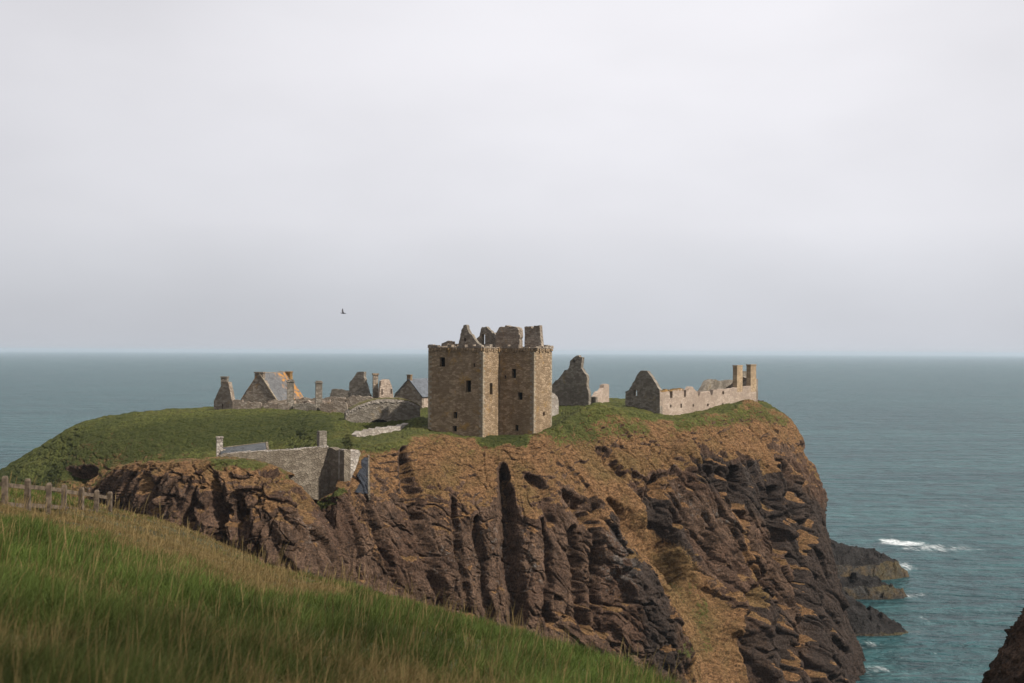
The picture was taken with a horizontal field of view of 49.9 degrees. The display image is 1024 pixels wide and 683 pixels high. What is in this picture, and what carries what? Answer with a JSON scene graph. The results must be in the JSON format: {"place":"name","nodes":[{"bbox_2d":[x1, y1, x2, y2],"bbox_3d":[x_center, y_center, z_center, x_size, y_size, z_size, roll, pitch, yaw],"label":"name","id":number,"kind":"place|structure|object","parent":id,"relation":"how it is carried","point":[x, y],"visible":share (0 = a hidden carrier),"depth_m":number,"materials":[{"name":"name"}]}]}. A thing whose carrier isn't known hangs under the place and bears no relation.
{"place":"outdoors","nodes":[
{"label":"outdoors","id":0,"kind":"place"},
{"bbox_2d":[86,456,348,583],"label":"fore rock","id":1,"kind":"object","parent":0,"point":[260,504],"visible":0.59,"depth_m":142.44,"materials":[{"name":"brown stone"}]},
{"bbox_2d":[216,436,268,456],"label":"gate lodge","id":2,"kind":"structure","parent":1,"relation":"on","point":[220,449],"depth_m":174.33,"materials":[{"name":"stone"}]},
{"bbox_2d":[219,446,360,499],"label":"gate wall","id":3,"kind":"structure","parent":1,"relation":"on","point":[319,471],"depth_m":166.03,"materials":[{"name":"stone"}]},
{"bbox_2d":[0,472,741,682],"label":"hill","id":4,"kind":"structure","parent":0,"point":[174,530],"depth_m":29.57,"materials":[{"name":"green plant"}]},
{"bbox_2d":[0,476,112,512],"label":"wooden fence","id":5,"kind":"object","parent":4,"relation":"on","point":[27,486],"visible":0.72,"depth_m":32.67,"materials":[{"name":"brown wood"}]},
{"bbox_2d":[0,398,865,682],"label":"castle headland","id":6,"kind":"structure","parent":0,"point":[699,542],"depth_m":190.06,"materials":[{"name":"brown stone"}]},
{"bbox_2d":[214,376,234,409],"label":"ruined gable","id":7,"kind":"structure","parent":6,"relation":"on","point":[224,398],"depth_m":226.23,"materials":[{"name":"stone"}]},
{"bbox_2d":[241,371,302,406],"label":"roofed house","id":8,"kind":"structure","parent":6,"relation":"on","point":[264,387],"depth_m":237.15,"materials":[{"name":"stone"}]},
{"bbox_2d":[232,379,347,412],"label":"courtyard range","id":9,"kind":"structure","parent":6,"relation":"on","point":[320,403],"depth_m":223.84,"materials":[{"name":"stone"}]},
{"bbox_2d":[317,431,326,446],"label":"stone pillar","id":10,"kind":"structure","parent":6,"relation":"on","point":[321,438],"depth_m":176.48,"materials":[{"name":"grey stone"}]},
{"bbox_2d":[330,372,372,407],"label":"broken gable","id":11,"kind":"structure","parent":6,"relation":"on","point":[358,391],"depth_m":233.86,"materials":[{"name":"grey stone"}]},
{"bbox_2d":[355,455,369,499],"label":"slate slab","id":12,"kind":"structure","parent":6,"relation":"on","point":[363,474],"depth_m":167.62,"materials":[{"name":"stone"}]},
{"bbox_2d":[372,373,378,397],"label":"lone chimney","id":13,"kind":"object","parent":6,"relation":"on","point":[375,387],"visible":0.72,"depth_m":232.42,"materials":[{"name":"stone"}]},
{"bbox_2d":[352,423,407,436],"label":"rubble wall","id":14,"kind":"structure","parent":6,"relation":"on","point":[373,431],"depth_m":192.65,"materials":[{"name":"grey stone"}]},
{"bbox_2d":[344,397,419,422],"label":"vaulted cellar","id":15,"kind":"object","parent":6,"relation":"on","point":[386,409],"visible":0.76,"depth_m":207.45,"materials":[{"name":"grey stone"}]},
{"bbox_2d":[378,379,392,397],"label":"pale gable","id":16,"kind":"structure","parent":6,"relation":"on","point":[385,388],"depth_m":231.82,"materials":[{"name":"beige stone"}]},
{"bbox_2d":[394,375,427,408],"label":"slate cottage","id":17,"kind":"structure","parent":6,"relation":"on","point":[413,390],"depth_m":226.00,"materials":[{"name":"stone"}]},
{"bbox_2d":[428,325,553,436],"bbox_3d":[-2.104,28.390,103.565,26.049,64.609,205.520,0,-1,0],"label":"tower keep","id":18,"kind":"structure","parent":6,"relation":"on","point":[499,382],"depth_m":193.29,"materials":[{"name":"stone"}]},
{"bbox_2d":[468,380,470,391],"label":"window","id":19,"kind":"structure","parent":18,"relation":"in","point":[469,381],"depth_m":192.15,"materials":[{"name":"stone"}]},
{"bbox_2d":[552,393,558,415],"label":"wall stump","id":20,"kind":"object","parent":6,"relation":"on","point":[555,406],"visible":0.45,"depth_m":215.07,"materials":[{"name":"grey stone"}]},
{"bbox_2d":[552,355,608,405],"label":"ruined house","id":21,"kind":"structure","parent":6,"relation":"on","point":[570,385],"depth_m":225.99,"materials":[{"name":"grey stone"}]},
{"bbox_2d":[625,364,757,414],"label":"roofless range","id":22,"kind":"structure","parent":6,"relation":"on","point":[653,396],"depth_m":228.98,"materials":[{"name":"beige stone"}]},
{"bbox_2d":[0,351,1023,682],"bbox_3d":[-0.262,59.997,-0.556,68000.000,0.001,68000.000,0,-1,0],"label":"sea","id":23,"kind":"structure","parent":0,"point":[916,461],"depth_m":894.37,"materials":[{"name":"liquid"}]},
{"bbox_2d":[830,538,908,579],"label":"sea rock","id":24,"kind":"object","parent":23,"relation":"in","point":[872,562],"visible":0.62,"depth_m":292.87,"materials":[{"name":"grey stone"}]},
{"bbox_2d":[838,572,907,599],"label":"sea rock","id":25,"kind":"object","parent":23,"relation":"in","point":[855,586],"visible":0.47,"depth_m":269.69,"materials":[{"name":"grey stone"}]},
{"bbox_2d":[842,591,907,635],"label":"sea rock","id":26,"kind":"object","parent":23,"relation":"in","point":[867,621],"visible":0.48,"depth_m":235.11,"materials":[{"name":"grey stone"}]},
{"bbox_2d":[0,0,1023,355],"label":"sky","id":27,"kind":"structure","parent":0,"point":[711,177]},
{"bbox_2d":[981,608,1023,682],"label":"headland","id":28,"kind":"structure","parent":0,"point":[1006,664],"depth_m":80.68,"materials":[{"name":"brown stone"}]}
]}

